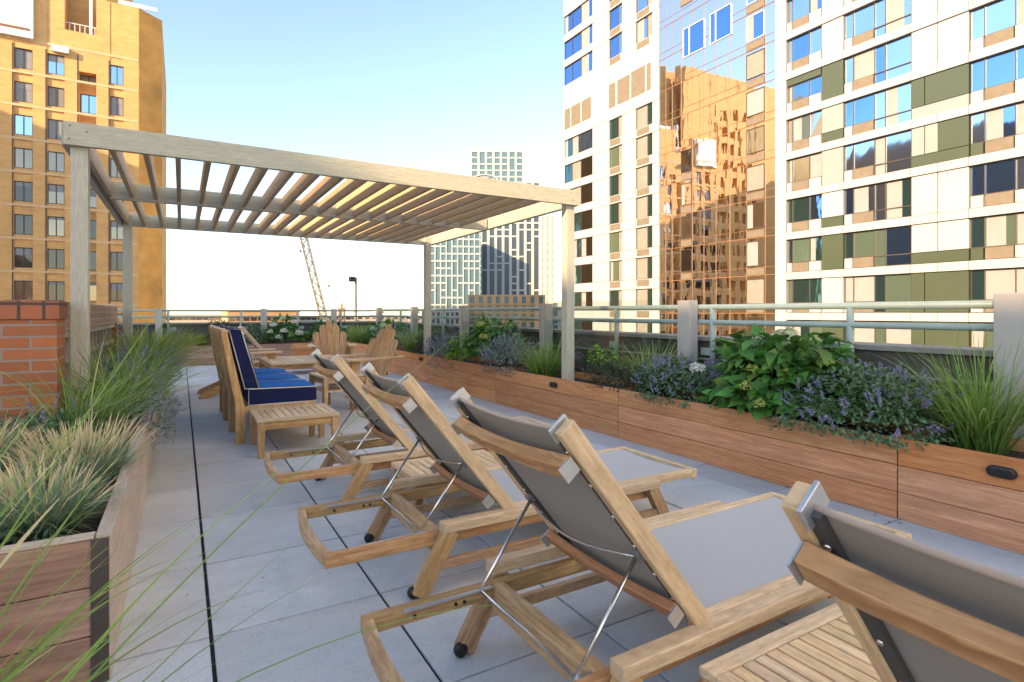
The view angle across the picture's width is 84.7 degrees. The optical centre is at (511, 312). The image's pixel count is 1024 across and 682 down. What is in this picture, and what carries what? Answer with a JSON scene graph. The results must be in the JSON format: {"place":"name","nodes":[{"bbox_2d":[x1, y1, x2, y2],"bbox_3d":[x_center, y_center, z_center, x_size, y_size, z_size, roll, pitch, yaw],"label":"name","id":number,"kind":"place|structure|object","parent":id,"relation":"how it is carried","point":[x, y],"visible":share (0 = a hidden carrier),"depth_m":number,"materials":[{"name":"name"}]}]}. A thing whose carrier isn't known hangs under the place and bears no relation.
{"place":"outdoors","nodes":[
{"label":"outdoors","id":0,"kind":"place"},
{"bbox_2d":[0,433,58,493],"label":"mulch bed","id":1,"kind":"object","parent":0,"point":[18,466],"depth_m":2.65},
{"bbox_2d":[0,410,57,471],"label":"fescue","id":2,"kind":"object","parent":1,"relation":"on","point":[3,431],"visible":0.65,"depth_m":2.56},
{"bbox_2d":[0,392,111,465],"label":"catmint","id":3,"kind":"object","parent":1,"relation":"on","point":[33,423],"visible":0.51,"depth_m":2.94,"materials":[{"name":"green plant"}]},
{"bbox_2d":[0,0,165,322],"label":"brick tower","id":4,"kind":"structure","parent":0,"point":[99,62],"depth_m":65.74,"materials":[{"name":"brick"}]},
{"bbox_2d":[68,328,214,388],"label":"fountain grass","id":5,"kind":"object","parent":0,"point":[155,355],"depth_m":5.38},
{"bbox_2d":[95,314,211,367],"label":"fountain grass","id":6,"kind":"object","parent":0,"point":[151,342],"depth_m":6.58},
{"bbox_2d":[222,312,299,321],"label":"building","id":7,"kind":"structure","parent":0,"point":[251,314],"depth_m":237.93,"materials":[{"name":"beige glass"}]},
{"bbox_2d":[133,0,564,315],"label":"sky","id":8,"kind":"structure","parent":0,"point":[418,84],"materials":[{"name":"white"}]},
{"bbox_2d":[186,367,590,681],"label":"joint","id":9,"kind":"object","parent":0,"point":[214,672],"depth_m":2.40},
{"bbox_2d":[104,364,1023,681],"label":"deck pavers","id":10,"kind":"object","parent":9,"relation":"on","point":[332,604],"visible":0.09,"depth_m":2.45,"materials":[{"name":"concrete"}]},
{"bbox_2d":[0,300,67,435],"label":"brick pier","id":11,"kind":"structure","parent":10,"relation":"on","point":[30,332],"depth_m":3.42,"materials":[{"name":"brick"}]},
{"bbox_2d":[13,300,117,407],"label":"wall","id":12,"kind":"structure","parent":10,"relation":"on","point":[102,316],"depth_m":6.30,"materials":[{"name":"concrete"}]},
{"bbox_2d":[0,417,147,681],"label":"wood planter","id":13,"kind":"object","parent":10,"relation":"on","point":[57,567],"visible":0.56,"depth_m":1.72,"materials":[{"name":"brown wood"}]},
{"bbox_2d":[0,442,152,544],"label":"fescue","id":14,"kind":"object","parent":13,"relation":"on","point":[53,519],"visible":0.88,"depth_m":1.93,"materials":[{"name":"plant"}]},
{"bbox_2d":[0,407,170,492],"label":"fescue","id":15,"kind":"object","parent":13,"relation":"on","point":[87,435],"visible":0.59,"depth_m":2.41,"materials":[{"name":"plant"}]},
{"bbox_2d":[0,338,217,448],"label":"fountain grass","id":16,"kind":"object","parent":13,"relation":"on","point":[80,402],"depth_m":3.17,"materials":[{"name":"plant"}]},
{"bbox_2d":[117,386,158,482],"bbox_3d":[-3.158,0.918,4.585,0.414,0.460,2.294,0,0,-31],"label":"wood planter","id":17,"kind":"object","parent":10,"relation":"on","point":[150,459],"visible":0.05,"depth_m":4.16,"materials":[{"name":"brown wood"}]},
{"bbox_2d":[0,324,242,419],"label":"fountain grass","id":18,"kind":"object","parent":17,"relation":"on","point":[138,373],"depth_m":3.87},
{"bbox_2d":[77,368,188,450],"bbox_3d":[-2.551,0.640,3.799,0.632,0.492,1.225,0,0,-31],"label":"russian sage","id":19,"kind":"object","parent":17,"relation":"on","point":[168,409],"visible":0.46,"depth_m":3.66,"materials":[{"name":"purple plant"}]},
{"bbox_2d":[90,344,183,394],"bbox_3d":[-3.116,0.489,4.598,0.749,0.486,1.164,0,0,-31],"label":"russian sage","id":20,"kind":"object","parent":17,"relation":"on","point":[130,366],"visible":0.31,"depth_m":4.52,"materials":[{"name":"green plant"}]},
{"bbox_2d":[177,342,291,366],"bbox_3d":[-6.366,0.935,12.528,2.650,0.426,0.550,0,0,-31],"label":"wood planter","id":21,"kind":"object","parent":10,"relation":"on","point":[285,348],"visible":0.3,"depth_m":12.15,"materials":[{"name":"brown wood"}]},
{"bbox_2d":[197,323,281,398],"bbox_3d":[-3.847,0.651,7.924,1.034,0.998,0.810,0,0,-31],"label":"garden armchair","id":22,"kind":"object","parent":10,"relation":"on","point":[209,391],"visible":0.25,"depth_m":7.84,"materials":[{"name":"brown wood"}]},
{"bbox_2d":[208,325,288,419],"bbox_3d":[-2.992,0.649,6.387,0.796,1.002,0.642,0,0,-31],"label":"sofa section","id":23,"kind":"object","parent":10,"relation":"on","point":[257,371],"visible":0.25,"depth_m":6.43,"materials":[{"name":"wood"}]},
{"bbox_2d":[212,326,300,430],"bbox_3d":[-2.653,0.649,5.835,0.796,1.002,0.642,0,0,-31],"label":"sofa section","id":24,"kind":"object","parent":10,"relation":"on","point":[270,376],"visible":0.3,"depth_m":5.84,"materials":[{"name":"wood"}]},
{"bbox_2d":[217,327,316,444],"bbox_3d":[-2.313,0.649,5.283,0.796,1.002,0.642,0,0,-31],"label":"sofa section","id":25,"kind":"object","parent":10,"relation":"on","point":[255,393],"visible":0.95,"depth_m":4.97,"materials":[{"name":"fabric"}]},
{"bbox_2d":[249,403,339,458],"bbox_3d":[-1.870,0.998,4.806,0.640,0.305,0.600,0,0,-31],"label":"slatted end table","id":26,"kind":"object","parent":10,"relation":"on","point":[320,415],"visible":0.98,"depth_m":4.67,"materials":[{"name":"brown wood"}]},
{"bbox_2d":[259,354,349,397],"bbox_3d":[-2.921,0.900,7.854,1.000,0.500,1.250,0,0,-31],"label":"slatted coffee table","id":27,"kind":"object","parent":10,"relation":"on","point":[297,362],"visible":0.59,"depth_m":7.42,"materials":[{"name":"brown wood"}]},
{"bbox_2d":[288,341,349,355],"bbox_3d":[-4.438,0.935,13.664,1.815,0.426,0.550,0,0,-31],"label":"wood planter","id":28,"kind":"object","parent":10,"relation":"on","point":[299,348],"visible":0.21,"depth_m":13.09,"materials":[{"name":"brown wood"}]},
{"bbox_2d":[258,312,307,340],"bbox_3d":[-5.339,0.343,13.087,1.144,0.678,0.776,0,0,-31],"label":"hydrangea","id":29,"kind":"object","parent":28,"relation":"in","point":[276,332],"visible":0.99,"depth_m":12.97,"materials":[{"name":"green plant"}]},
{"bbox_2d":[61,120,578,415],"bbox_3d":[-2.182,-0.102,6.584,4.309,2.345,4.124,0,0,-31],"label":"pergola","id":30,"kind":"object","parent":10,"relation":"on","point":[385,203],"visible":0.97,"depth_m":5.65,"materials":[{"name":"paint"}]},
{"bbox_2d":[307,321,357,371],"bbox_3d":[-3.129,0.651,9.695,0.810,0.998,1.034,0,0,-23],"label":"garden armchair","id":31,"kind":"object","parent":10,"relation":"on","point":[331,342],"visible":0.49,"depth_m":9.87,"materials":[{"name":"brown wood"}]},
{"bbox_2d":[309,370,368,409],"bbox_3d":[-1.929,0.915,6.269,0.520,0.470,0.500,0,0,-37],"label":"footstool","id":32,"kind":"object","parent":10,"relation":"on","point":[325,388],"visible":0.4,"depth_m":6.11,"materials":[{"name":"brown wood"}]},
{"bbox_2d":[322,324,404,410],"bbox_3d":[-1.831,0.651,7.086,0.810,0.998,1.034,0,0,39],"label":"garden armchair","id":33,"kind":"object","parent":10,"relation":"on","point":[379,354],"visible":0.43,"depth_m":7.16,"materials":[{"name":"brown wood"}]},
{"bbox_2d":[264,349,550,500],"bbox_3d":[-0.615,0.699,3.890,2.009,0.906,0.706,0,0,-31],"label":"sun lounger","id":34,"kind":"object","parent":10,"relation":"on","point":[382,423],"visible":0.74,"depth_m":3.49,"materials":[{"name":"brown wood"}]},
{"bbox_2d":[387,347,441,382],"bbox_3d":[-1.724,0.925,10.266,0.587,0.446,2.316,0,0,-31],"label":"wood planter","id":35,"kind":"object","parent":10,"relation":"on","point":[409,362],"visible":0.35,"depth_m":9.80,"materials":[{"name":"brown wood"}]},
{"bbox_2d":[391,449,497,505],"bbox_3d":[-0.356,1.022,3.342,0.620,0.255,0.400,0,0,-31],"label":"slatted side table","id":36,"kind":"object","parent":10,"relation":"on","point":[415,467],"visible":0.36,"depth_m":3.31,"materials":[{"name":"brown wood"}]},
{"bbox_2d":[427,355,527,402],"bbox_3d":[-0.546,0.925,8.267,0.587,0.446,2.316,0,0,-31],"label":"wood planter","id":37,"kind":"object","parent":10,"relation":"on","point":[469,378],"visible":0.64,"depth_m":7.99,"materials":[{"name":"brown wood"}]},
{"bbox_2d":[422,330,465,371],"bbox_3d":[-0.970,0.582,8.531,0.794,0.632,0.776,0,0,24],"label":"catmint","id":38,"kind":"object","parent":37,"relation":"on","point":[441,349],"visible":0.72,"depth_m":8.48,"materials":[{"name":"purple plant"}]},
{"bbox_2d":[460,312,532,360],"bbox_3d":[-0.220,0.322,7.801,1.026,0.675,1.187,0,0,1],"label":"hydrangea","id":39,"kind":"object","parent":37,"relation":"in","point":[475,340],"visible":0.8,"depth_m":7.62,"materials":[{"name":"green plant"}]},
{"bbox_2d":[298,362,696,598],"bbox_3d":[0.000,0.699,2.848,2.009,0.906,0.706,0,0,-30],"label":"sun lounger","id":40,"kind":"object","parent":10,"relation":"on","point":[461,467],"visible":0.91,"depth_m":2.52,"materials":[{"name":"brown wood"}]},
{"bbox_2d":[496,366,638,437],"bbox_3d":[0.632,0.925,6.269,0.587,0.446,2.316,0,0,-31],"label":"wood planter","id":41,"kind":"object","parent":10,"relation":"on","point":[579,402],"visible":0.63,"depth_m":5.93,"materials":[{"name":"brown wood"}]},
{"bbox_2d":[476,329,541,376],"bbox_3d":[-0.042,0.493,7.150,0.806,0.613,1.083,0,0,-9],"label":"catmint","id":42,"kind":"object","parent":41,"relation":"on","point":[500,353],"visible":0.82,"depth_m":7.00,"materials":[{"name":"purple plant"}]},
{"bbox_2d":[581,356,660,391],"bbox_3d":[1.073,0.586,5.434,0.655,0.323,0.884,0,0,-31],"label":"dark shrub","id":43,"kind":"object","parent":41,"relation":"on","point":[624,379],"visible":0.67,"depth_m":5.39,"materials":[{"name":"green plant"}]},
{"bbox_2d":[361,387,911,681],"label":"sun lounger","id":44,"kind":"object","parent":10,"relation":"on","point":[717,573],"visible":0.85,"depth_m":1.71,"materials":[{"name":"brown wood"}]},
{"bbox_2d":[618,386,941,517],"bbox_3d":[1.809,0.925,4.271,0.587,0.446,2.313,0,0,-31],"label":"wood planter","id":45,"kind":"object","parent":10,"relation":"on","point":[857,473],"visible":0.66,"depth_m":3.81,"materials":[{"name":"brown wood"}]},
{"bbox_2d":[591,330,707,393],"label":"fountain grass","id":46,"kind":"object","parent":45,"relation":"on","point":[643,356],"depth_m":5.19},
{"bbox_2d":[630,350,724,407],"bbox_3d":[1.396,0.558,4.795,0.766,0.439,0.935,0,0,-31],"label":"catmint","id":47,"kind":"object","parent":45,"relation":"on","point":[682,370],"visible":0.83,"depth_m":4.66,"materials":[{"name":"purple plant"}]},
{"bbox_2d":[689,323,897,425],"bbox_3d":[1.938,0.415,4.088,1.201,0.667,1.158,0,0,7],"label":"hydrangea","id":48,"kind":"object","parent":45,"relation":"in","point":[791,357],"visible":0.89,"depth_m":3.85,"materials":[{"name":"green plant"}]},
{"bbox_2d":[765,357,993,451],"bbox_3d":[2.229,0.536,3.538,1.017,0.490,1.232,0,0,-31],"label":"catmint","id":49,"kind":"object","parent":45,"relation":"on","point":[907,415],"visible":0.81,"depth_m":3.33,"materials":[{"name":"purple plant"}]},
{"bbox_2d":[699,603,881,681],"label":"slatted side table","id":50,"kind":"object","parent":10,"relation":"on","point":[823,645],"visible":0.71,"depth_m":1.46,"materials":[{"name":"brown wood"}]},
{"bbox_2d":[781,480,1023,681],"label":"sun lounger","id":51,"kind":"object","parent":10,"relation":"on","point":[913,611],"visible":1,"depth_m":0.74,"materials":[{"name":"brown wood"}]},
{"bbox_2d":[898,428,1023,554],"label":"wood planter","id":52,"kind":"object","parent":10,"relation":"on","point":[953,490],"visible":0.91,"depth_m":2.87,"materials":[{"name":"brown wood"}]},
{"bbox_2d":[431,232,479,308],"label":"glass tower","id":53,"kind":"structure","parent":0,"point":[455,273],"depth_m":269.00,"materials":[{"name":"white"}]},
{"bbox_2d":[471,150,522,294],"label":"grid tower","id":54,"kind":"structure","parent":0,"point":[504,165],"depth_m":380.12,"materials":[{"name":"white"}]},
{"bbox_2d":[468,295,544,327],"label":"orange block","id":55,"kind":"structure","parent":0,"point":[486,301],"depth_m":170.05,"materials":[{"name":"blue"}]},
{"bbox_2d":[475,174,539,294],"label":"stripe tower","id":56,"kind":"structure","parent":0,"point":[510,259],"depth_m":300.47,"materials":[{"name":"white"}]},
{"bbox_2d":[507,331,586,376],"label":"fountain grass","id":57,"kind":"object","parent":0,"point":[546,365],"depth_m":6.44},
{"bbox_2d":[541,215,554,303],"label":"cream tower","id":58,"kind":"structure","parent":0,"point":[548,256],"depth_m":289.49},
{"bbox_2d":[564,0,1023,347],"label":"apartment tower","id":59,"kind":"structure","parent":0,"point":[767,151],"depth_m":41.86,"materials":[{"name":"white concrete"}]},
{"bbox_2d":[565,156,592,182],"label":"window","id":60,"kind":"structure","parent":59,"relation":"in","point":[582,168],"depth_m":64.91,"materials":[{"name":"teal glass"}]},
{"bbox_2d":[565,129,592,157],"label":"window","id":61,"kind":"structure","parent":59,"relation":"in","point":[584,141],"depth_m":64.91,"materials":[{"name":"grey glass"}]},
{"bbox_2d":[565,51,592,85],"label":"window","id":62,"kind":"structure","parent":59,"relation":"in","point":[583,65],"depth_m":64.91,"materials":[{"name":"blue glass"}]},
{"bbox_2d":[565,24,592,59],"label":"window","id":63,"kind":"structure","parent":59,"relation":"in","point":[584,38],"depth_m":64.91,"materials":[{"name":"blue glass"}]},
{"bbox_2d":[565,0,592,33],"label":"window","id":64,"kind":"structure","parent":59,"relation":"in","point":[584,11],"depth_m":64.95,"materials":[{"name":"blue glass"}]},
{"bbox_2d":[683,18,704,57],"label":"window","id":65,"kind":"structure","parent":59,"relation":"in","point":[693,35],"depth_m":50.14,"materials":[{"name":"glass"}]},
{"bbox_2d":[710,3,731,44],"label":"window","id":66,"kind":"structure","parent":59,"relation":"in","point":[721,19],"depth_m":47.63,"materials":[{"name":"glass"}]},
{"bbox_2d":[746,278,764,303],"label":"window","id":67,"kind":"structure","parent":59,"relation":"in","point":[755,288],"depth_m":44.82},
{"bbox_2d":[746,240,764,266],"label":"window","id":68,"kind":"structure","parent":59,"relation":"in","point":[755,250],"depth_m":44.81,"materials":[{"name":"white glass"}]},
{"bbox_2d":[746,202,764,229],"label":"window","id":69,"kind":"structure","parent":59,"relation":"in","point":[755,212],"depth_m":44.82,"materials":[{"name":"brown glass"}]},
{"bbox_2d":[746,163,764,191],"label":"window","id":70,"kind":"structure","parent":59,"relation":"in","point":[755,175],"depth_m":44.82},
{"bbox_2d":[746,125,764,154],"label":"window","id":71,"kind":"structure","parent":59,"relation":"in","point":[755,137],"depth_m":44.82,"materials":[{"name":"beige"}]},
{"bbox_2d":[746,86,764,117],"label":"window","id":72,"kind":"structure","parent":59,"relation":"in","point":[755,99],"depth_m":44.82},
{"bbox_2d":[746,48,764,79],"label":"window","id":73,"kind":"structure","parent":59,"relation":"in","point":[755,61],"depth_m":44.82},
{"bbox_2d":[746,9,764,42],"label":"window","id":74,"kind":"structure","parent":59,"relation":"in","point":[755,24],"depth_m":44.82,"materials":[{"name":"glass"}]},
{"bbox_2d":[789,278,821,302],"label":"window","id":75,"kind":"structure","parent":59,"relation":"in","point":[802,290],"depth_m":41.40,"materials":[{"name":"green glass"}]},
{"bbox_2d":[789,236,821,262],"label":"window","id":76,"kind":"structure","parent":59,"relation":"in","point":[805,249],"depth_m":41.40,"materials":[{"name":"green glass"}]},
{"bbox_2d":[789,194,821,222],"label":"window","id":77,"kind":"structure","parent":59,"relation":"in","point":[806,208],"depth_m":41.40,"materials":[{"name":"teal glass"}]},
{"bbox_2d":[789,152,821,182],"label":"window","id":78,"kind":"structure","parent":59,"relation":"in","point":[810,166],"depth_m":41.40,"materials":[{"name":"beige"}]},
{"bbox_2d":[789,110,821,142],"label":"window","id":79,"kind":"structure","parent":59,"relation":"in","point":[810,125],"depth_m":41.40,"materials":[{"name":"beige"}]},
{"bbox_2d":[789,75,821,102],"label":"window","id":80,"kind":"structure","parent":59,"relation":"in","point":[813,86],"depth_m":41.40,"materials":[{"name":"blue glass"}]},
{"bbox_2d":[789,26,821,62],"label":"window","id":81,"kind":"structure","parent":59,"relation":"in","point":[806,44],"depth_m":41.41,"materials":[{"name":"blue"}]},
{"bbox_2d":[789,0,821,22],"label":"window","id":82,"kind":"structure","parent":59,"relation":"in","point":[798,9],"depth_m":41.68,"materials":[{"name":"blue"}]},
{"bbox_2d":[845,276,874,301],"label":"window","id":83,"kind":"structure","parent":59,"relation":"in","point":[858,288],"depth_m":38.06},
{"bbox_2d":[845,230,874,258],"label":"window","id":84,"kind":"structure","parent":59,"relation":"in","point":[857,244],"depth_m":38.06,"materials":[{"name":"teal glass"}]},
{"bbox_2d":[845,184,874,214],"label":"window","id":85,"kind":"structure","parent":59,"relation":"in","point":[860,199],"depth_m":38.05,"materials":[{"name":"beige glass"}]},
{"bbox_2d":[845,139,874,170],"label":"window","id":86,"kind":"structure","parent":59,"relation":"in","point":[862,154],"depth_m":38.06,"materials":[{"name":"blue"}]},
{"bbox_2d":[845,93,874,127],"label":"window","id":87,"kind":"structure","parent":59,"relation":"in","point":[860,110],"depth_m":38.06,"materials":[{"name":"blue glass"}]},
{"bbox_2d":[845,48,874,83],"bbox_3d":[23.588,-16.655,38.074,0.080,1.750,1.940,0,0,-31],"label":"window","id":88,"kind":"structure","parent":59,"relation":"in","point":[861,65],"depth_m":38.06,"materials":[{"name":"blue"}]},
{"bbox_2d":[845,2,874,39],"bbox_3d":[23.588,-19.675,38.074,0.080,1.750,1.940,0,0,-31],"label":"window","id":89,"kind":"structure","parent":59,"relation":"in","point":[862,20],"depth_m":38.06,"materials":[{"name":"blue"}]},
{"bbox_2d":[875,321,911,343],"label":"window","id":90,"kind":"structure","parent":59,"relation":"in","point":[903,336],"depth_m":36.24,"materials":[{"name":"beige glass"}]},
{"bbox_2d":[875,274,911,311],"bbox_3d":[24.633,-1.205,36.299,0.080,2.450,2.180,0,0,-31],"label":"window","id":91,"kind":"structure","parent":59,"relation":"in","point":[896,287],"depth_m":36.29,"materials":[{"name":"teal glass"}]},
{"bbox_2d":[875,226,911,266],"bbox_3d":[24.633,-4.225,36.299,0.080,2.450,2.180,0,0,-31],"label":"window","id":92,"kind":"structure","parent":59,"relation":"in","point":[898,240],"depth_m":36.29,"materials":[{"name":"blue glass"}]},
{"bbox_2d":[875,178,911,220],"bbox_3d":[24.633,-7.245,36.299,0.080,2.450,2.180,0,0,-31],"label":"window","id":93,"kind":"structure","parent":59,"relation":"in","point":[898,193],"depth_m":36.29,"materials":[{"name":"beige"}]},
{"bbox_2d":[875,130,911,174],"bbox_3d":[24.633,-10.265,36.299,0.080,2.450,2.180,0,0,-31],"label":"window","id":94,"kind":"structure","parent":59,"relation":"in","point":[897,146],"depth_m":36.29,"materials":[{"name":"blue"}]},
{"bbox_2d":[875,82,911,128],"bbox_3d":[24.633,-13.285,36.299,0.080,2.450,2.180,0,0,-31],"label":"window","id":95,"kind":"structure","parent":59,"relation":"in","point":[897,99],"depth_m":36.29,"materials":[{"name":"blue"}]},
{"bbox_2d":[875,34,911,83],"bbox_3d":[24.633,-16.305,36.299,0.080,2.450,2.180,0,0,-31],"label":"window","id":96,"kind":"structure","parent":59,"relation":"in","point":[897,52],"depth_m":36.29,"materials":[{"name":"blue glass"}]},
{"bbox_2d":[875,0,911,37],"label":"window","id":97,"kind":"structure","parent":59,"relation":"in","point":[886,11],"depth_m":36.39,"materials":[{"name":"blue"}]},
{"bbox_2d":[971,268,1023,300],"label":"window","id":98,"kind":"structure","parent":59,"relation":"in","point":[984,283],"depth_m":31.78,"materials":[{"name":"beige glass"}]},
{"bbox_2d":[971,212,1023,248],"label":"window","id":99,"kind":"structure","parent":59,"relation":"in","point":[1007,229],"depth_m":31.66,"materials":[{"name":"beige glass"}]},
{"bbox_2d":[971,157,1023,196],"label":"window","id":100,"kind":"structure","parent":59,"relation":"in","point":[1007,175],"depth_m":31.64,"materials":[{"name":"blue glass"}]},
{"bbox_2d":[971,102,1023,144],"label":"window","id":101,"kind":"structure","parent":59,"relation":"in","point":[1006,121],"depth_m":31.66,"materials":[{"name":"blue"}]},
{"bbox_2d":[971,46,1023,92],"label":"window","id":102,"kind":"structure","parent":59,"relation":"in","point":[1008,66],"depth_m":31.66,"materials":[{"name":"blue glass"}]},
{"bbox_2d":[971,0,1023,40],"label":"window","id":103,"kind":"structure","parent":59,"relation":"in","point":[999,15],"depth_m":31.71,"materials":[{"name":"blue"}]},
{"bbox_2d":[805,318,1023,455],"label":"fountain grass","id":104,"kind":"object","parent":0,"point":[993,436],"depth_m":3.02,"materials":[{"name":"plant"}]},
{"label":"city ground","id":105,"kind":"structure","parent":0,"visible":0},
{"bbox_2d":[299,237,329,320],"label":"crane","id":106,"kind":"object","parent":105,"relation":"on","point":[314,274],"visible":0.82,"depth_m":182.21,"materials":[{"name":"paint"}]},
{"bbox_3d":[-0.586,0.918,0.221,0.414,0.460,1.384,0,0,-31],"label":"wood planter","id":107,"kind":"object","parent":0,"visible":0},
{"bbox_2d":[0,248,591,681],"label":"fountain grass","id":108,"kind":"object","parent":107,"relation":"in","point":[38,648],"depth_m":0.93,"materials":[{"name":"plant"}]},
{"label":"roof slab","id":109,"kind":"structure","parent":0,"visible":0},
{"bbox_2d":[118,321,992,423],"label":"parapet wall","id":110,"kind":"structure","parent":109,"relation":"on","point":[602,339],"depth_m":5.99,"materials":[{"name":"concrete"}]},
{"bbox_2d":[118,300,992,370],"bbox_3d":[-0.028,0.239,7.226,7.657,0.623,21.212,0,0,-53],"label":"guard railing","id":111,"kind":"object","parent":110,"relation":"on","point":[849,324],"visible":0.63,"depth_m":4.99,"materials":[{"name":"metal"}]},
{"bbox_2d":[539,304,553,356],"bbox_3d":[0.469,0.369,7.473,0.155,0.962,0.150,0,0,-31],"label":"screen post","id":112,"kind":"object","parent":111,"relation":"attached to","point":[546,313],"visible":0.59,"depth_m":7.41,"materials":[{"name":"metal"}]},
{"bbox_2d":[677,300,698,388],"bbox_3d":[1.698,0.369,5.388,0.155,0.962,0.150,0,0,-31],"label":"screen post","id":113,"kind":"object","parent":111,"relation":"attached to","point":[687,322],"visible":0.63,"depth_m":5.33,"materials":[{"name":"metal"}]},
{"bbox_2d":[993,292,1023,438],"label":"screen post","id":114,"kind":"object","parent":111,"relation":"attached to","point":[1008,310],"visible":0.61,"depth_m":3.24,"materials":[{"name":"white paint"}]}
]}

